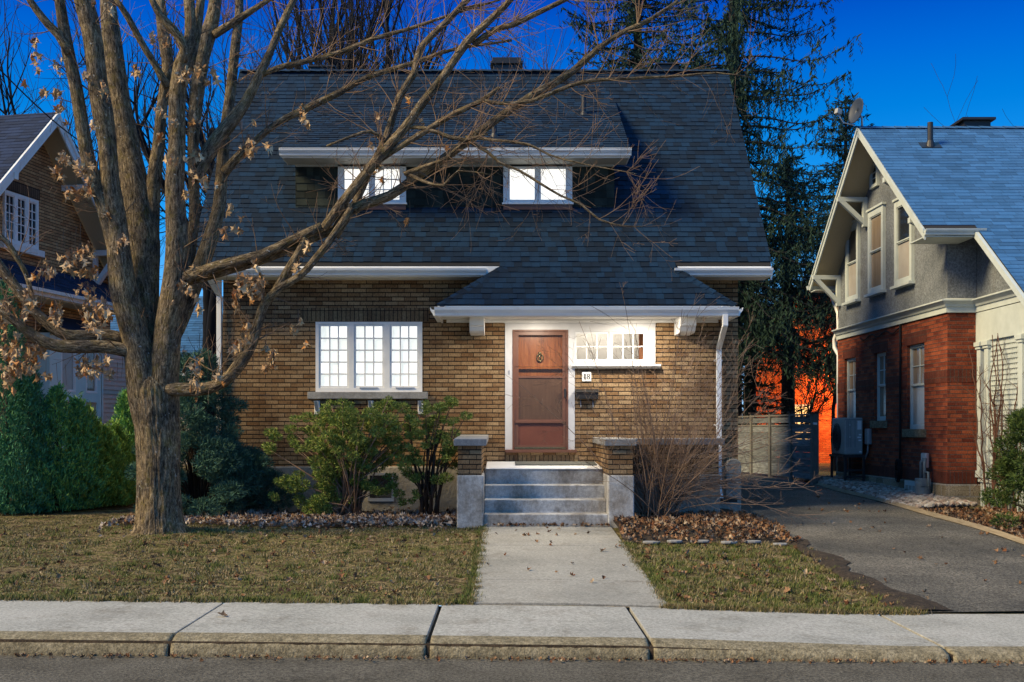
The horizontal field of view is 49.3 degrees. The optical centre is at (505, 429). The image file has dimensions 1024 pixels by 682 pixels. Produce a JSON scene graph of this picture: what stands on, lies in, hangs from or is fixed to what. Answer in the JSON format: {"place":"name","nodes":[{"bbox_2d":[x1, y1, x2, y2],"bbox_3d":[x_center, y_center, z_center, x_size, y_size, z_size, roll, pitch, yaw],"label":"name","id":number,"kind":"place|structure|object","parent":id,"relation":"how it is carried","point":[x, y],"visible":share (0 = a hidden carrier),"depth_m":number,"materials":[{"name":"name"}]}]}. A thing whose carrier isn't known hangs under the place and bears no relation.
{"place":"outdoors","nodes":[
{"label":"outdoors","id":0,"kind":"place"},
{"bbox_2d":[0,600,1023,648],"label":"sidewalk","id":1,"kind":"structure","parent":0,"point":[942,630],"depth_m":9.87,"materials":[{"name":"concrete"}]},
{"bbox_2d":[0,606,952,661],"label":"joint soil","id":2,"kind":"structure","parent":1,"relation":"in","point":[650,647],"depth_m":8.97,"materials":[{"name":"brown soil"}]},
{"bbox_2d":[0,655,1023,681],"bbox_3d":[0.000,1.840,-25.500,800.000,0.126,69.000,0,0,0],"label":"road","id":3,"kind":"structure","parent":0,"point":[36,668],"depth_m":8.51,"materials":[{"name":"grey asphalt"}]},
{"bbox_2d":[0,631,1023,662],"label":"kerb","id":4,"kind":"structure","parent":3,"relation":"on","point":[789,651],"depth_m":8.97,"materials":[{"name":"beige concrete"}]},
{"bbox_2d":[4,652,1022,666],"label":"gutter debris","id":5,"kind":"object","parent":3,"relation":"on","point":[732,660],"visible":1,"depth_m":8.89,"materials":[{"name":"brown plant"}]},
{"bbox_2d":[0,463,1023,613],"bbox_3d":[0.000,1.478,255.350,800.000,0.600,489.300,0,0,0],"label":"ground","id":6,"kind":"structure","parent":0,"point":[121,510],"depth_m":13.47,"materials":[{"name":"plant"}]},
{"bbox_2d":[0,279,46,514],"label":"arborvitae","id":7,"kind":"object","parent":6,"relation":"on","point":[6,400],"visible":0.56,"depth_m":18.43,"materials":[{"name":"green plant"}]},
{"bbox_2d":[0,366,72,513],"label":"arborvitae","id":8,"kind":"object","parent":6,"relation":"on","point":[33,510],"visible":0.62,"depth_m":18.56,"materials":[{"name":"green plant"}]},
{"bbox_2d":[0,0,73,135],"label":"bare tree","id":9,"kind":"object","parent":6,"relation":"on","point":[10,96],"visible":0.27,"depth_m":34.39,"materials":[{"name":"brown plant"}]},
{"bbox_2d":[21,380,93,511],"bbox_3d":[-7.653,0.322,18.969,1.258,2.354,1.262,0,0,0],"label":"arborvitae","id":10,"kind":"object","parent":6,"relation":"on","point":[56,396],"visible":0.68,"depth_m":18.82,"materials":[{"name":"green plant"}]},
{"bbox_2d":[0,112,132,486],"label":"gabled house","id":11,"kind":"structure","parent":6,"relation":"on","point":[29,143],"depth_m":25.67,"materials":[{"name":"brown brick"}]},
{"bbox_2d":[2,190,38,249],"bbox_3d":[-10.787,-4.650,24.795,0.095,1.120,1.229,0,0,11],"label":"window","id":12,"kind":"structure","parent":11,"relation":"in","point":[8,197],"depth_m":24.78,"materials":[{"name":"white paint"}]},
{"bbox_2d":[0,69,97,152],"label":"overhead wire","id":13,"kind":"object","parent":11,"relation":"attached to","point":[39,107],"visible":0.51,"depth_m":21.81,"materials":[{"name":"black"}]},
{"bbox_2d":[41,391,110,509],"bbox_3d":[-7.409,0.404,19.319,1.140,2.167,1.174,0,0,0],"label":"arborvitae","id":14,"kind":"object","parent":6,"relation":"on","point":[80,414],"visible":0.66,"depth_m":19.17,"materials":[{"name":"green plant"}]},
{"bbox_2d":[62,402,118,507],"bbox_3d":[-7.330,0.479,19.631,1.046,2.001,1.109,0,0,0],"label":"arborvitae","id":15,"kind":"object","parent":6,"relation":"on","point":[105,495],"visible":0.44,"depth_m":19.52,"materials":[{"name":"green plant"}]},
{"bbox_2d":[1,17,204,279],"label":"bare tree","id":16,"kind":"object","parent":6,"relation":"on","point":[96,148],"visible":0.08,"depth_m":32.16,"materials":[{"name":"brown plant"}]},
{"bbox_2d":[80,419,135,506],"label":"arborvitae","id":17,"kind":"object","parent":6,"relation":"on","point":[113,445],"visible":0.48,"depth_m":19.80,"materials":[{"name":"green plant"}]},
{"bbox_2d":[84,418,135,504],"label":"arborvitae","id":18,"kind":"object","parent":6,"relation":"on","point":[123,441],"visible":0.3,"depth_m":20.30,"materials":[{"name":"green plant"}]},
{"bbox_2d":[106,388,135,497],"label":"arborvitae","id":19,"kind":"object","parent":6,"relation":"on","point":[123,417],"visible":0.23,"depth_m":20.88,"materials":[{"name":"green plant"}]},
{"bbox_2d":[14,0,294,463],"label":"bare tree","id":20,"kind":"object","parent":6,"relation":"on","point":[209,311],"visible":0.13,"depth_m":36.73,"materials":[{"name":"brown plant"}]},
{"bbox_2d":[110,296,222,463],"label":"blue roofed house","id":21,"kind":"structure","parent":6,"relation":"on","point":[193,330],"depth_m":39.51,"materials":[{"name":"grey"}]},
{"bbox_2d":[188,315,222,391],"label":"bare tree","id":22,"kind":"object","parent":6,"relation":"on","point":[206,342],"visible":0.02,"depth_m":24.38,"materials":[{"name":"brown plant"}]},
{"bbox_2d":[124,347,306,517],"bbox_3d":[-4.769,0.086,18.159,2.969,2.871,1.990,0,0,0],"label":"juniper bush","id":23,"kind":"object","parent":6,"relation":"on","point":[230,459],"visible":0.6,"depth_m":18.05,"materials":[{"name":"green plant"}]},
{"bbox_2d":[132,0,368,436],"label":"bare tree","id":24,"kind":"object","parent":6,"relation":"on","point":[254,66],"visible":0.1,"depth_m":30.14,"materials":[{"name":"brown plant"}]},
{"bbox_2d":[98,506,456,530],"bbox_3d":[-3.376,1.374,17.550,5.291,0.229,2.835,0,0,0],"label":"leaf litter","id":25,"kind":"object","parent":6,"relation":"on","point":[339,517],"visible":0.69,"depth_m":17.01,"materials":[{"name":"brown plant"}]},
{"bbox_2d":[203,511,456,526],"bbox_3d":[-2.670,1.423,17.875,3.860,0.084,2.250,0,0,0],"label":"flower bed","id":26,"kind":"object","parent":6,"relation":"on","point":[280,525],"visible":0.17,"depth_m":17.02,"materials":[{"name":"soil"}]},
{"bbox_2d":[261,394,439,516],"bbox_3d":[-2.491,0.438,17.989,2.735,2.010,1.423,0,0,20],"label":"yew bush","id":27,"kind":"object","parent":26,"relation":"on","point":[340,485],"visible":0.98,"depth_m":17.84,"materials":[{"name":"green plant"}]},
{"bbox_2d":[382,395,473,514],"bbox_3d":[-1.234,0.465,17.905,1.480,2.064,0.816,0,0,0],"label":"yew shrub","id":28,"kind":"object","parent":26,"relation":"on","point":[427,488],"visible":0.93,"depth_m":17.85,"materials":[{"name":"green plant"}]},
{"bbox_2d":[251,0,463,69],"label":"bare tree","id":29,"kind":"object","parent":6,"relation":"on","point":[386,27],"visible":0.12,"depth_m":32.33,"materials":[{"name":"brown plant"}]},
{"bbox_2d":[0,0,772,534],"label":"maple tree","id":30,"kind":"object","parent":6,"relation":"on","point":[122,188],"visible":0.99,"depth_m":15.31,"materials":[{"name":"brown plant"}]},
{"bbox_2d":[359,0,592,68],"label":"bare tree","id":31,"kind":"object","parent":6,"relation":"on","point":[510,52],"visible":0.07,"depth_m":39.20,"materials":[{"name":"brown plant"}]},
{"bbox_2d":[195,57,772,511],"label":"brick house","id":32,"kind":"structure","parent":6,"relation":"on","point":[419,309],"depth_m":19.00,"materials":[{"name":"brown brick"}]},
{"bbox_2d":[316,322,421,391],"bbox_3d":[-2.325,-1.231,19.022,1.818,1.210,0.095,0,0,0],"label":"window","id":33,"kind":"structure","parent":32,"relation":"in","point":[351,356],"depth_m":19.02,"materials":[{"name":"white paint"}]},
{"bbox_2d":[367,473,393,500],"bbox_3d":[-2.120,0.980,18.955,0.445,0.480,0.030,0,0,0],"label":"basement window","id":34,"kind":"structure","parent":32,"relation":"in","point":[368,498],"depth_m":18.94,"materials":[{"name":"metal"}]},
{"bbox_2d":[512,330,567,448],"bbox_3d":[0.596,-0.682,18.989,0.951,2.040,0.098,0,0,0],"label":"storm door","id":35,"kind":"structure","parent":32,"relation":"in","point":[528,421],"depth_m":19.00,"materials":[{"name":"brown wood"}]},
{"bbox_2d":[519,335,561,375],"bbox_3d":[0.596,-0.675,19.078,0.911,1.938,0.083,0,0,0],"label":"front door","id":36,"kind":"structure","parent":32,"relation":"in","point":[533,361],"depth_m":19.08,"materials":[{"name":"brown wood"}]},
{"bbox_2d":[582,372,590,380],"bbox_3d":[1.385,-0.902,18.987,0.157,0.161,0.024,0,0,0],"label":"house number","id":37,"kind":"object","parent":32,"relation":"attached to","point":[587,376],"visible":0.97,"depth_m":18.98,"materials":[{"name":"white ceramic"}]},
{"bbox_2d":[575,389,598,406],"bbox_3d":[1.391,-0.532,18.931,0.395,0.319,0.133,0,0,0],"label":"mailbox","id":38,"kind":"object","parent":32,"relation":"attached to","point":[580,395],"visible":0.97,"depth_m":18.89,"materials":[{"name":"black metal"}]},
{"bbox_2d":[0,495,1023,608],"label":"fallen leaves","id":39,"kind":"object","parent":6,"relation":"on","point":[58,575],"visible":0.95,"depth_m":13.19,"materials":[{"name":"brown plant"}]},
{"bbox_2d":[482,17,591,68],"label":"bare tree","id":40,"kind":"object","parent":6,"relation":"on","point":[530,50],"visible":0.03,"depth_m":37.95,"materials":[{"name":"brown plant"}]},
{"bbox_2d":[473,526,665,610],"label":"walkway","id":41,"kind":"structure","parent":6,"relation":"on","point":[508,578],"depth_m":12.66,"materials":[{"name":"concrete"}]},
{"bbox_2d":[454,435,724,527],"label":"porch steps","id":42,"kind":"structure","parent":6,"relation":"on","point":[502,492],"depth_m":16.98,"materials":[{"name":"concrete"}]},
{"bbox_2d":[643,541,659,543],"bbox_3d":[1.955,1.510,14.915,0.237,0.035,0.145,0,0,0],"label":"edging stone","id":43,"kind":"object","parent":6,"relation":"on","point":[649,542],"visible":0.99,"depth_m":14.86,"materials":[{"name":"grey stone"}]},
{"bbox_2d":[556,0,772,238],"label":"spruce tree","id":44,"kind":"object","parent":6,"relation":"on","point":[630,18],"visible":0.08,"depth_m":34.01,"materials":[{"name":"green plant"}]},
{"bbox_2d":[667,540,681,542],"bbox_3d":[2.279,1.507,15.027,0.202,0.035,0.147,0,0,-23],"label":"edging stone","id":45,"kind":"object","parent":6,"relation":"on","point":[674,541],"visible":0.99,"depth_m":14.97,"materials":[{"name":"grey stone"}]},
{"bbox_2d":[690,540,709,542],"bbox_3d":[2.622,1.504,15.000,0.263,0.035,0.139,0,0,0],"label":"edging stone","id":46,"kind":"object","parent":6,"relation":"on","point":[703,541],"visible":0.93,"depth_m":14.94,"materials":[{"name":"grey stone"}]},
{"bbox_2d":[613,508,803,543],"bbox_3d":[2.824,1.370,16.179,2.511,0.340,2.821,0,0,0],"label":"leaf litter","id":47,"kind":"object","parent":6,"relation":"on","point":[761,521],"visible":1,"depth_m":15.82,"materials":[{"name":"brown plant"}]},
{"bbox_2d":[498,282,832,525],"bbox_3d":[2.442,-0.296,16.749,4.602,3.835,3.116,0,0,-17],"label":"bare shrub","id":48,"kind":"object","parent":47,"relation":"on","point":[669,496],"visible":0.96,"depth_m":16.84,"materials":[{"name":"brown plant"}]},
{"bbox_2d":[720,498,736,510],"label":"splash block","id":49,"kind":"structure","parent":47,"relation":"on","point":[724,506],"depth_m":18.42,"materials":[{"name":"grey concrete"}]},
{"bbox_2d":[721,541,737,543],"bbox_3d":[2.988,1.507,14.881,0.224,0.035,0.128,0,0,0],"label":"edging stone","id":50,"kind":"object","parent":6,"relation":"on","point":[729,542],"visible":0.97,"depth_m":14.83,"materials":[{"name":"grey stone"}]},
{"bbox_2d":[724,458,740,510],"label":"buttress","id":51,"kind":"structure","parent":6,"relation":"on","point":[738,502],"depth_m":18.84,"materials":[{"name":"grey concrete"}]},
{"bbox_2d":[614,0,862,454],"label":"spruce tree","id":52,"kind":"object","parent":6,"relation":"on","point":[732,37],"visible":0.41,"depth_m":30.93,"materials":[{"name":"green plant"}]},
{"bbox_2d":[744,540,760,542],"bbox_3d":[3.319,1.506,14.967,0.240,0.035,0.139,0,0,0],"label":"edging stone","id":53,"kind":"object","parent":6,"relation":"on","point":[753,541],"visible":0.99,"depth_m":14.92,"materials":[{"name":"grey stone"}]},
{"bbox_2d":[742,280,808,467],"bbox_3d":[7.373,-1.843,33.658,3.421,6.300,3.184,0,0,0],"label":"spruce tree","id":54,"kind":"object","parent":6,"relation":"on","point":[750,389],"visible":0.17,"depth_m":33.32,"materials":[{"name":"green plant"}]},
{"bbox_2d":[618,539,934,615],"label":"grass","id":55,"kind":"structure","parent":6,"relation":"on","point":[709,607],"depth_m":11.99,"materials":[{"name":"plant"}]},
{"bbox_2d":[738,411,819,484],"bbox_3d":[6.611,0.430,27.725,0.200,1.746,5.553,0,0,-7],"label":"wooden fence","id":56,"kind":"object","parent":6,"relation":"on","point":[808,442],"visible":0.68,"depth_m":26.88,"materials":[{"name":"grey wood"}]},
{"bbox_2d":[743,152,836,463],"bbox_3d":[8.760,-3.743,35.849,5.200,10.100,5.096,0,0,0],"label":"spruce tree","id":57,"kind":"object","parent":6,"relation":"on","point":[794,196],"visible":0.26,"depth_m":35.29,"materials":[{"name":"green plant"}]},
{"bbox_2d":[756,292,836,462],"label":"orange brick house","id":58,"kind":"structure","parent":6,"relation":"on","point":[824,441],"depth_m":40.16,"materials":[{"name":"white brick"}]},
{"bbox_2d":[795,404,809,432],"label":"window","id":59,"kind":"structure","parent":58,"relation":"in","point":[796,405],"depth_m":40.36,"materials":[{"name":"glass"}]},
{"bbox_2d":[763,306,837,432],"bbox_3d":[9.144,-1.147,31.661,3.715,4.910,3.508,0,0,0],"label":"bare tree","id":60,"kind":"object","parent":6,"relation":"on","point":[820,405],"visible":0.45,"depth_m":31.98,"materials":[{"name":"brown plant"}]},
{"bbox_2d":[759,95,874,389],"bbox_3d":[11.640,-5.043,37.683,6.956,12.700,7.541,0,0,0],"label":"spruce tree","id":61,"kind":"object","parent":6,"relation":"on","point":[835,146],"visible":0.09,"depth_m":37.95,"materials":[{"name":"green plant"}]},
{"bbox_2d":[797,292,836,470],"bbox_3d":[9.768,-1.552,32.756,2.600,5.722,3.632,0,0,30],"label":"bare tree","id":62,"kind":"object","parent":6,"relation":"on","point":[833,415],"visible":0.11,"depth_m":32.57,"materials":[{"name":"brown plant"}]},
{"bbox_2d":[784,538,954,611],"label":"dirt verge","id":63,"kind":"structure","parent":6,"relation":"on","point":[842,568],"depth_m":12.13,"materials":[{"name":"soil"}]},
{"bbox_2d":[801,480,1023,538],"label":"gravel bed","id":64,"kind":"object","parent":6,"relation":"on","point":[971,515],"visible":0.07,"depth_m":17.61,"materials":[{"name":"pale gravel"},{"name":"dry leaves"}]},
{"bbox_2d":[829,454,864,480],"bbox_3d":[7.609,0.909,24.815,0.500,0.715,1.090,0,0,0],"label":"metal stand","id":65,"kind":"object","parent":64,"relation":"on","point":[849,469],"visible":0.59,"depth_m":24.30,"materials":[{"name":"black metal"}]},
{"bbox_2d":[832,418,861,454],"bbox_3d":[7.599,0.145,24.812,0.419,0.810,0.936,0,0,0],"label":"heat pump","id":66,"kind":"object","parent":65,"relation":"on","point":[846,436],"visible":1,"depth_m":24.35,"materials":[{"name":"grey metal"}]},
{"bbox_2d":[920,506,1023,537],"bbox_3d":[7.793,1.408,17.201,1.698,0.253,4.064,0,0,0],"label":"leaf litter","id":67,"kind":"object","parent":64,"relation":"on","point":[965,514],"visible":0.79,"depth_m":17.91,"materials":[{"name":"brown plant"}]},
{"bbox_2d":[806,117,1023,511],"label":"red brick house","id":68,"kind":"structure","parent":6,"relation":"on","point":[922,243],"depth_m":21.53,"materials":[{"name":"brick"}]},
{"bbox_2d":[834,98,862,125],"bbox_3d":[7.119,-6.495,22.929,0.673,0.722,0.419,0,0,-40],"label":"satellite dish","id":69,"kind":"object","parent":68,"relation":"attached to","point":[855,111],"visible":1,"depth_m":23.05,"materials":[{"name":"metal"}]},
{"bbox_2d":[841,219,860,305],"bbox_3d":[7.840,-3.777,25.248,0.150,1.845,0.956,0,0,-1],"label":"window","id":70,"kind":"structure","parent":68,"relation":"in","point":[852,246],"depth_m":25.22,"materials":[{"name":"beige paint"}]},
{"bbox_2d":[847,358,855,417],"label":"window","id":71,"kind":"structure","parent":68,"relation":"in","point":[851,363],"depth_m":25.72,"materials":[{"name":"white glass"}]},
{"bbox_2d":[865,429,871,458],"bbox_3d":[7.870,0.366,24.265,0.092,0.773,0.364,0,0,-3],"label":"electrical box","id":72,"kind":"object","parent":68,"relation":"attached to","point":[868,436],"visible":1,"depth_m":24.11,"materials":[{"name":"metal"}]},
{"bbox_2d":[869,163,879,189],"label":"window","id":73,"kind":"structure","parent":68,"relation":"in","point":[874,179],"depth_m":23.82,"materials":[{"name":"beige paint"}]},
{"bbox_2d":[864,202,885,297],"bbox_3d":[7.875,-3.808,23.729,0.150,1.885,1.009,0,0,-1],"label":"window","id":74,"kind":"structure","parent":68,"relation":"in","point":[876,214],"depth_m":23.70,"materials":[{"name":"beige paint"}]},
{"bbox_2d":[859,324,901,481],"bbox_3d":[7.904,-0.334,23.530,0.097,3.553,2.518,0,0,0],"label":"hanging cable","id":75,"kind":"object","parent":68,"relation":"hanging from","point":[898,465],"visible":0.99,"depth_m":22.38,"materials":[{"name":"black plastic"}]},
{"bbox_2d":[877,352,885,420],"bbox_3d":[8.033,-0.910,23.607,0.080,1.440,0.679,0,0,-1],"label":"window","id":76,"kind":"structure","parent":68,"relation":"in","point":[881,357],"depth_m":23.80,"materials":[{"name":"grey glass"}]},
{"bbox_2d":[890,198,914,289],"bbox_3d":[7.910,-3.752,22.188,0.150,1.815,1.008,0,0,-1],"label":"window","id":77,"kind":"structure","parent":68,"relation":"in","point":[903,231],"depth_m":22.28,"materials":[{"name":"beige paint"}]},
{"bbox_2d":[904,480,914,490],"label":"basement window","id":78,"kind":"structure","parent":68,"relation":"in","point":[910,485],"depth_m":21.82,"materials":[{"name":"grey glass"}]},
{"bbox_2d":[910,343,923,428],"bbox_3d":[8.076,-0.835,21.680,0.080,1.650,0.860,0,0,-1],"label":"window","id":79,"kind":"structure","parent":68,"relation":"in","point":[916,351],"depth_m":21.84,"materials":[{"name":"white glass"}]},
{"bbox_2d":[915,453,930,494],"bbox_3d":[7.796,0.966,20.801,0.280,1.052,0.555,0,0,0],"label":"gas meter","id":80,"kind":"object","parent":68,"relation":"attached to","point":[922,484],"visible":0.79,"depth_m":20.72,"materials":[{"name":"metal"}]},
{"bbox_2d":[951,333,1023,514],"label":"climbing vine","id":81,"kind":"object","parent":68,"relation":"attached to","point":[995,424],"visible":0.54,"depth_m":19.16,"materials":[{"name":"brown plant"}]},
{"bbox_2d":[816,482,1023,544],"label":"edging timber","id":82,"kind":"object","parent":6,"relation":"on","point":[969,524],"visible":0.8,"depth_m":17.85,"materials":[{"name":"brown wood"}]},
{"bbox_2d":[932,65,1011,125],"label":"bare tree","id":83,"kind":"object","parent":6,"relation":"on","point":[965,101],"visible":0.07,"depth_m":37.81,"materials":[{"name":"brown plant"}]},
{"bbox_2d":[977,404,1023,529],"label":"evergreen shrub","id":84,"kind":"object","parent":6,"relation":"on","point":[1010,464],"visible":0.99,"depth_m":16.64,"materials":[{"name":"green plant"}]},
{"bbox_2d":[0,0,1023,605],"label":"sky","id":85,"kind":"structure","parent":0,"point":[898,83],"materials":[{"name":"blue"}]},
{"bbox_2d":[515,461,596,464],"bbox_3d":[0.828,0.558,18.450,1.330,0.049,0.660,0,0,0],"label":"doormat","id":86,"kind":"object","parent":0,"point":[551,462],"visible":0.97,"depth_m":18.30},
{"bbox_2d":[741,472,1023,611],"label":"driveway","id":87,"kind":"structure","parent":0,"point":[969,556],"depth_m":14.77,"materials":[{"name":"grey asphalt"}]},
{"bbox_2d":[804,475,977,508],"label":"gravel","id":88,"kind":"structure","parent":0,"point":[891,493],"depth_m":20.96,"materials":[{"name":"grey gravel"}]}
]}

